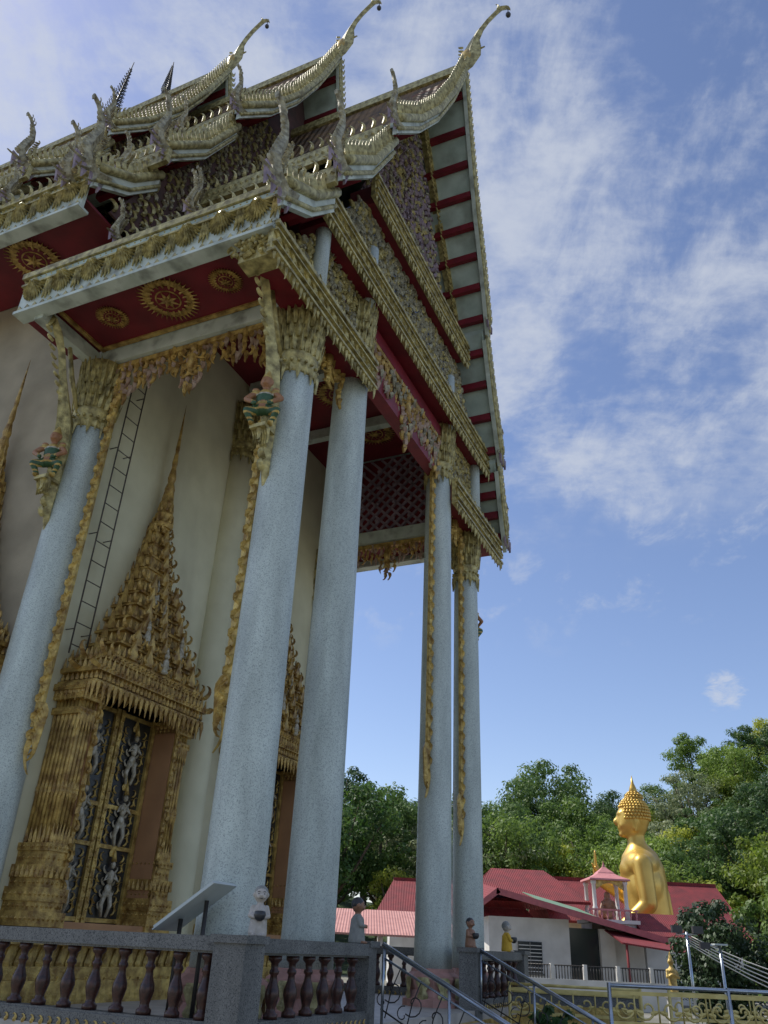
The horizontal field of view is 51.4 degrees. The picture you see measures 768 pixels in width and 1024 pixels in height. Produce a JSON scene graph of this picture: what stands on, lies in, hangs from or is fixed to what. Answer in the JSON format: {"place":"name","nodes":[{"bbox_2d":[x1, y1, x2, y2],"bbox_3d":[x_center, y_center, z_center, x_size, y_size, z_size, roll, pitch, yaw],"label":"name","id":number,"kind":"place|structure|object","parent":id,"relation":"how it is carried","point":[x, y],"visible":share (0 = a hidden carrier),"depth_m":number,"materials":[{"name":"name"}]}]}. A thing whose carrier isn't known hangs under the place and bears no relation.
{"place":"outdoors","nodes":[
{"label":"outdoors","id":0,"kind":"place"},
{"bbox_2d":[335,908,414,984],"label":"shed","id":1,"kind":"structure","parent":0,"point":[382,923],"depth_m":28.53,"materials":[{"name":"white paint"}]},
{"bbox_2d":[0,0,767,902],"label":"sky","id":2,"kind":"structure","parent":0,"point":[621,146],"materials":[{"name":"blue"}]},
{"bbox_2d":[377,877,532,983],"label":"house","id":3,"kind":"structure","parent":0,"point":[400,894],"depth_m":42.89,"materials":[{"name":"white paint"}]},
{"bbox_2d":[333,803,767,994],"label":"hill","id":4,"kind":"structure","parent":0,"point":[342,938],"depth_m":66.48,"materials":[{"name":"green plant"}]},
{"bbox_2d":[337,825,374,904],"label":"tree","id":5,"kind":"object","parent":4,"relation":"on","point":[345,899],"depth_m":62.75,"materials":[{"name":"green plant"}]},
{"bbox_2d":[337,766,378,907],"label":"tree","id":6,"kind":"object","parent":4,"relation":"on","point":[353,773],"visible":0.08,"depth_m":82.94,"materials":[{"name":"green plant"}]},
{"bbox_2d":[337,780,411,903],"bbox_3d":[-3.810,24.565,53.991,9.799,12.593,10.368,19,-33,-28],"label":"tree","id":7,"kind":"object","parent":4,"relation":"on","point":[349,857],"visible":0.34,"depth_m":54.27,"materials":[{"name":"green plant"}]},
{"bbox_2d":[339,781,417,940],"bbox_3d":[-0.263,26.554,58.588,7.379,13.030,9.135,11,-30,-15],"label":"tree","id":8,"kind":"object","parent":4,"relation":"on","point":[409,815],"visible":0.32,"depth_m":58.51,"materials":[{"name":"green plant"}]},
{"bbox_2d":[355,821,414,871],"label":"tree","id":9,"kind":"object","parent":4,"relation":"on","point":[373,847],"visible":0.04,"depth_m":61.25,"materials":[{"name":"green plant"}]},
{"bbox_2d":[365,865,413,938],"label":"tree","id":10,"kind":"object","parent":4,"relation":"on","point":[387,880],"visible":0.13,"depth_m":52.18,"materials":[{"name":"green plant"}]},
{"bbox_2d":[374,787,406,804],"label":"tree","id":11,"kind":"object","parent":4,"relation":"on","point":[382,793],"visible":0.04,"depth_m":90.08,"materials":[{"name":"green plant"}]},
{"bbox_2d":[373,799,452,851],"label":"tree","id":12,"kind":"object","parent":4,"relation":"on","point":[416,809],"depth_m":69.27,"materials":[{"name":"green plant"}]},
{"bbox_2d":[378,831,452,890],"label":"tree","id":13,"kind":"object","parent":4,"relation":"on","point":[405,839],"visible":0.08,"depth_m":55.23,"materials":[{"name":"green plant"}]},
{"bbox_2d":[382,822,511,877],"bbox_3d":[4.248,27.016,56.004,10.157,10.506,8.185,-20,-36,36],"label":"tree","id":14,"kind":"object","parent":4,"relation":"on","point":[411,845],"visible":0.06,"depth_m":57.33,"materials":[{"name":"green plant"}]},
{"bbox_2d":[452,827,548,872],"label":"tree","id":15,"kind":"object","parent":4,"relation":"on","point":[520,857],"visible":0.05,"depth_m":56.18,"materials":[{"name":"green plant"}]},
{"bbox_2d":[452,801,565,868],"bbox_3d":[8.323,28.336,60.779,11.099,12.355,9.050,-8,-31,20],"label":"tree","id":16,"kind":"object","parent":4,"relation":"on","point":[516,807],"visible":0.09,"depth_m":61.96,"materials":[{"name":"green plant"}]},
{"bbox_2d":[452,808,567,911],"bbox_3d":[8.308,26.954,56.501,8.694,11.467,8.021,-21,-37,37],"label":"tree","id":17,"kind":"object","parent":4,"relation":"on","point":[513,861],"visible":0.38,"depth_m":56.31,"materials":[{"name":"green plant"}]},
{"bbox_2d":[501,798,540,818],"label":"tree","id":18,"kind":"object","parent":4,"relation":"on","point":[509,803],"visible":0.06,"depth_m":89.75,"materials":[{"name":"green plant"}]},
{"bbox_2d":[510,807,550,834],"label":"tree","id":19,"kind":"object","parent":4,"relation":"on","point":[542,820],"visible":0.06,"depth_m":76.62,"materials":[{"name":"green plant"}]},
{"bbox_2d":[527,803,554,830],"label":"tree","id":20,"kind":"object","parent":4,"relation":"on","point":[540,816],"visible":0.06,"depth_m":87.53,"materials":[{"name":"green plant"}]},
{"bbox_2d":[487,758,595,825],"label":"tree","id":21,"kind":"object","parent":4,"relation":"on","point":[530,788],"visible":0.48,"depth_m":91.09,"materials":[{"name":"green plant"}]},
{"bbox_2d":[535,839,598,877],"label":"tree","id":22,"kind":"object","parent":4,"relation":"on","point":[557,870],"visible":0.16,"depth_m":60.07,"materials":[{"name":"green plant"}]},
{"bbox_2d":[537,795,610,867],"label":"tree","id":23,"kind":"object","parent":4,"relation":"on","point":[564,819],"visible":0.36,"depth_m":69.27,"materials":[{"name":"green plant"}]},
{"bbox_2d":[548,824,652,877],"bbox_3d":[16.404,29.028,59.619,8.289,10.667,8.967,5,-29,-4],"label":"tree","id":24,"kind":"object","parent":4,"relation":"on","point":[596,835],"visible":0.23,"depth_m":60.79,"materials":[{"name":"green plant"}]},
{"bbox_2d":[592,806,617,826],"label":"tree","id":25,"kind":"object","parent":4,"relation":"on","point":[609,812],"visible":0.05,"depth_m":88.37,"materials":[{"name":"green plant"}]},
{"bbox_2d":[588,790,624,818],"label":"tree","id":26,"kind":"object","parent":4,"relation":"on","point":[609,795],"visible":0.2,"depth_m":101.25,"materials":[{"name":"green plant"}]},
{"bbox_2d":[562,813,654,859],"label":"tree","id":27,"kind":"object","parent":4,"relation":"on","point":[612,824],"visible":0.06,"depth_m":76.35,"materials":[{"name":"green plant"}]},
{"bbox_2d":[583,832,657,869],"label":"tree","id":28,"kind":"object","parent":4,"relation":"on","point":[609,843],"visible":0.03,"depth_m":66.25,"materials":[{"name":"green plant"}]},
{"bbox_2d":[615,808,664,835],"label":"tree","id":29,"kind":"object","parent":4,"relation":"on","point":[655,819],"visible":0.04,"depth_m":88.07,"materials":[{"name":"green plant"}]},
{"bbox_2d":[586,833,697,882],"bbox_3d":[16.643,25.814,51.478,7.014,9.601,7.918,-17,-34,32],"label":"tree","id":30,"kind":"object","parent":4,"relation":"on","point":[613,866],"visible":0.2,"depth_m":52.30,"materials":[{"name":"green plant"}]},
{"bbox_2d":[645,819,673,846],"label":"tree","id":31,"kind":"object","parent":4,"relation":"on","point":[652,827],"visible":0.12,"depth_m":76.90,"materials":[{"name":"green plant"}]},
{"bbox_2d":[646,835,673,872],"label":"tree","id":32,"kind":"object","parent":4,"relation":"on","point":[653,838],"visible":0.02,"depth_m":69.97,"materials":[{"name":"green plant"}]},
{"bbox_2d":[637,782,690,833],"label":"tree","id":33,"kind":"object","parent":4,"relation":"on","point":[646,788],"visible":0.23,"depth_m":98.99,"materials":[{"name":"green plant"}]},
{"bbox_2d":[642,770,729,823],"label":"tree","id":34,"kind":"object","parent":4,"relation":"on","point":[672,809],"visible":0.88,"depth_m":87.21,"materials":[{"name":"green plant"}]},
{"bbox_2d":[660,732,714,812],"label":"tree","id":35,"kind":"object","parent":4,"relation":"on","point":[685,742],"visible":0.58,"depth_m":99.68,"materials":[{"name":"green plant"}]},
{"bbox_2d":[664,808,713,846],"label":"tree","id":36,"kind":"object","parent":4,"relation":"on","point":[689,812],"visible":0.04,"depth_m":77.36,"materials":[{"name":"green plant"}]},
{"bbox_2d":[657,846,732,900],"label":"tree","id":37,"kind":"object","parent":4,"relation":"on","point":[673,856],"visible":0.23,"depth_m":58.64,"materials":[{"name":"green plant"}]},
{"bbox_2d":[677,879,721,891],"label":"tree","id":38,"kind":"object","parent":4,"relation":"on","point":[719,889],"visible":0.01,"depth_m":51.54,"materials":[{"name":"green plant"}]},
{"bbox_2d":[658,824,750,892],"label":"tree","id":39,"kind":"object","parent":4,"relation":"on","point":[686,834],"visible":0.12,"depth_m":71.22,"materials":[{"name":"green plant"}]},
{"bbox_2d":[665,835,746,900],"bbox_3d":[24.474,30.395,61.866,7.259,10.070,5.748,-12,-32,25],"label":"tree","id":40,"kind":"object","parent":4,"relation":"on","point":[695,852],"visible":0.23,"depth_m":62.48,"materials":[{"name":"green plant"}]},
{"bbox_2d":[670,806,757,896],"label":"tree","id":41,"kind":"object","parent":4,"relation":"on","point":[701,824],"visible":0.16,"depth_m":71.43,"materials":[{"name":"green plant"}]},
{"bbox_2d":[698,797,755,842],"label":"tree","id":42,"kind":"object","parent":4,"relation":"on","point":[735,803],"visible":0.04,"depth_m":78.84,"materials":[{"name":"green plant"}]},
{"bbox_2d":[704,745,753,781],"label":"tree","id":43,"kind":"object","parent":4,"relation":"on","point":[724,756],"visible":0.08,"depth_m":100.01,"materials":[{"name":"green plant"}]},
{"bbox_2d":[693,742,767,801],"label":"tree","id":44,"kind":"object","parent":4,"relation":"on","point":[737,753],"visible":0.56,"depth_m":92.31,"materials":[{"name":"green plant"}]},
{"bbox_2d":[702,772,761,826],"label":"tree","id":45,"kind":"object","parent":4,"relation":"on","point":[726,791],"visible":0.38,"depth_m":86.57,"materials":[{"name":"green plant"}]},
{"bbox_2d":[700,800,767,955],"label":"tree","id":46,"kind":"object","parent":4,"relation":"on","point":[716,833],"visible":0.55,"depth_m":63.01,"materials":[{"name":"green plant"}]},
{"bbox_2d":[718,724,767,773],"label":"tree","id":47,"kind":"object","parent":4,"relation":"on","point":[748,739],"visible":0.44,"depth_m":101.40,"materials":[{"name":"green plant"}]},
{"bbox_2d":[719,827,767,919],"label":"tree","id":48,"kind":"object","parent":4,"relation":"on","point":[757,861],"visible":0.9,"depth_m":54.87,"materials":[{"name":"green plant"}]},
{"bbox_2d":[731,770,767,828],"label":"tree","id":49,"kind":"object","parent":4,"relation":"on","point":[753,793],"visible":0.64,"depth_m":77.30,"materials":[{"name":"green plant"}]},
{"bbox_2d":[746,716,767,757],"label":"tree","id":50,"kind":"object","parent":4,"relation":"on","point":[759,723],"visible":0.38,"depth_m":106.30,"materials":[{"name":"green plant"}]},
{"bbox_2d":[755,723,767,775],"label":"tree","id":51,"kind":"object","parent":4,"relation":"on","point":[763,741],"visible":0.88,"depth_m":92.39,"materials":[{"name":"green plant"}]},
{"bbox_2d":[341,975,767,1023],"bbox_3d":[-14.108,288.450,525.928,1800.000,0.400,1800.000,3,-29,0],"label":"ground","id":52,"kind":"structure","parent":0,"point":[654,1019],"depth_m":26.79,"materials":[{"name":"grey concrete"}]},
{"bbox_2d":[0,991,521,1023],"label":"terrace","id":53,"kind":"structure","parent":52,"relation":"on","point":[157,1007],"depth_m":11.76,"materials":[{"name":"grey stone"}]},
{"bbox_2d":[0,926,379,1023],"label":"balustrade","id":54,"kind":"object","parent":53,"relation":"on","point":[229,990],"visible":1,"depth_m":8.21,"materials":[{"name":"grey stone"}]},
{"bbox_2d":[248,885,270,935],"bbox_3d":[-1.237,3.995,8.009,0.210,0.466,0.265,23,-34,-32],"label":"figurine","id":55,"kind":"object","parent":54,"relation":"on","point":[259,915],"visible":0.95,"depth_m":7.96,"materials":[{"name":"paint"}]},
{"bbox_2d":[348,897,367,943],"bbox_3d":[-0.315,5.125,10.033,0.229,0.522,0.236,-22,-37,37],"label":"figurine","id":56,"kind":"object","parent":54,"relation":"on","point":[358,926],"visible":0.98,"depth_m":9.94,"materials":[{"name":"paint"}]},
{"bbox_2d":[152,881,236,1018],"bbox_3d":[-2.019,4.566,8.251,0.704,1.358,0.430,-10,-31,22],"label":"sign stand","id":57,"kind":"object","parent":53,"relation":"on","point":[190,909],"visible":0.96,"depth_m":8.36,"materials":[{"name":"black metal"}]},
{"bbox_2d":[0,0,510,1018],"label":"temple","id":58,"kind":"structure","parent":53,"relation":"on","point":[250,422],"depth_m":14.03,"materials":[{"name":"beige paint"}]},
{"bbox_2d":[0,360,30,672],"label":"window frame","id":59,"kind":"structure","parent":58,"relation":"in","point":[4,441],"depth_m":14.54,"materials":[{"name":"gold metal"}]},
{"bbox_2d":[335,946,529,1020],"bbox_3d":[-2.336,9.271,16.097,9.920,1.190,3.310,-10,-31,22],"label":"balustrade","id":60,"kind":"object","parent":53,"relation":"on","point":[469,971],"visible":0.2,"depth_m":14.23,"materials":[{"name":"grey stone"}]},
{"bbox_2d":[465,917,478,947],"bbox_3d":[1.491,7.106,13.496,0.260,0.457,0.206,-9,-31,20],"label":"figurine","id":61,"kind":"object","parent":60,"relation":"on","point":[471,936],"visible":0.97,"depth_m":13.42,"materials":[{"name":"paint"}]},
{"bbox_2d":[501,921,516,951],"bbox_3d":[2.378,8.099,15.239,0.297,0.522,0.236,23,-34,-32],"label":"figurine","id":62,"kind":"object","parent":60,"relation":"on","point":[508,940],"visible":1,"depth_m":15.14,"materials":[{"name":"paint"}]},
{"bbox_2d":[479,948,605,1023],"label":"handrail","id":63,"kind":"object","parent":60,"relation":"attached to","point":[546,990],"visible":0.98,"depth_m":12.75,"materials":[{"name":"metal"}]},
{"bbox_2d":[528,1005,577,1023],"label":"bush","id":64,"kind":"object","parent":52,"relation":"on","point":[549,1010],"visible":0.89,"depth_m":12.68,"materials":[{"name":"green plant"}]},
{"bbox_2d":[494,987,640,1023],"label":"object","id":65,"kind":"structure","parent":52,"relation":"on","point":[579,999],"depth_m":14.79,"materials":[{"name":"grey stone"}]},
{"bbox_2d":[508,981,644,1023],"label":"fence","id":66,"kind":"object","parent":52,"relation":"on","point":[591,1007],"visible":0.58,"depth_m":13.72,"materials":[{"name":"yellow metal"}]},
{"bbox_2d":[483,868,699,1010],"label":"house","id":67,"kind":"structure","parent":52,"relation":"on","point":[548,941],"depth_m":33.76,"materials":[{"name":"white paint"}]},
{"bbox_2d":[518,941,543,975],"bbox_3d":[6.099,18.585,33.271,1.160,1.220,0.110,3,-29,0],"label":"window","id":68,"kind":"structure","parent":67,"relation":"in","point":[535,948],"depth_m":33.33,"materials":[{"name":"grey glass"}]},
{"bbox_2d":[569,928,601,980],"bbox_3d":[8.431,19.012,33.551,1.300,2.700,0.100,3,-29,0],"label":"doorway","id":69,"kind":"structure","parent":67,"relation":"in","point":[584,943],"depth_m":33.75,"materials":[{"name":"black glass"}]},
{"bbox_2d":[577,862,640,932],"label":"pavilion","id":70,"kind":"structure","parent":67,"relation":"on","point":[609,909],"depth_m":36.73,"materials":[{"name":"white paint"},{"name":"pink paint"}]},
{"bbox_2d":[528,963,667,1012],"bbox_3d":[7.478,17.017,28.604,5.400,1.380,0.190,3,-29,0],"label":"fence","id":71,"kind":"object","parent":52,"relation":"on","point":[586,981],"visible":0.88,"depth_m":28.64,"materials":[{"name":"white paint"}]},
{"bbox_2d":[591,776,673,919],"bbox_3d":[13.136,19.023,41.245,7.200,10.450,7.200,-4,-29,12],"label":"statue","id":72,"kind":"object","parent":52,"relation":"on","point":[641,868],"visible":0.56,"depth_m":40.75,"materials":[{"name":"gold metal"}]},
{"bbox_2d":[665,952,683,1023],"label":"figurine","id":73,"kind":"object","parent":52,"relation":"on","point":[672,976],"visible":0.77,"depth_m":16.11,"materials":[{"name":"gold paint"}]},
{"bbox_2d":[670,925,703,1023],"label":"lamp post","id":74,"kind":"object","parent":52,"relation":"on","point":[678,930],"visible":1,"depth_m":19.09,"materials":[{"name":"metal"}]},
{"bbox_2d":[688,935,767,987],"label":"cable","id":75,"kind":"object","parent":74,"relation":"hanging from","point":[730,961],"visible":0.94,"depth_m":18.56,"materials":[{"name":"white paint"}]},
{"bbox_2d":[607,982,767,1023],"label":"fence","id":76,"kind":"object","parent":52,"relation":"on","point":[730,1016],"visible":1,"depth_m":10.44,"materials":[{"name":"metal"}]},
{"bbox_2d":[631,913,752,1005],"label":"house","id":77,"kind":"structure","parent":52,"relation":"on","point":[658,924],"depth_m":34.98,"materials":[{"name":"white paint"}]},
{"bbox_2d":[699,942,729,1023],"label":"lamp post","id":78,"kind":"object","parent":52,"relation":"on","point":[704,945],"visible":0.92,"depth_m":16.05,"materials":[{"name":"metal"}]},
{"bbox_2d":[665,899,767,1023],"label":"bush","id":79,"kind":"object","parent":52,"relation":"on","point":[707,971],"visible":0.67,"depth_m":21.53,"materials":[{"name":"green plant"}]},
{"bbox_2d":[666,985,767,1023],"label":"fence","id":80,"kind":"object","parent":52,"relation":"on","point":[716,1011],"visible":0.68,"depth_m":12.40,"materials":[{"name":"yellow metal"}]},
{"bbox_2d":[689,876,749,923],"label":"tree","id":81,"kind":"object","parent":52,"relation":"on","point":[731,904],"visible":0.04,"depth_m":55.67,"materials":[{"name":"green plant"}]},
{"bbox_2d":[729,875,767,1002],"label":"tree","id":82,"kind":"object","parent":52,"relation":"on","point":[748,910],"visible":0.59,"depth_m":24.55,"materials":[{"name":"green plant"}]},
{"bbox_2d":[760,953,767,995],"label":"bush","id":83,"kind":"object","parent":52,"relation":"on","point":[767,976],"visible":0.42,"depth_m":20.98,"materials":[{"name":"green plant"}]},
{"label":"stairs","id":84,"kind":"structure","parent":52,"relation":"on","visible":0},
{"bbox_2d":[377,942,510,1023],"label":"handrail","id":85,"kind":"object","parent":84,"relation":"on","point":[449,987],"visible":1,"depth_m":9.74,"materials":[{"name":"metal"}]},
{"bbox_2d":[529,876,733,927],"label":"house","id":86,"kind":"structure","parent":0,"point":[685,895],"depth_m":45.06,"materials":[{"name":"white paint"}]}
]}

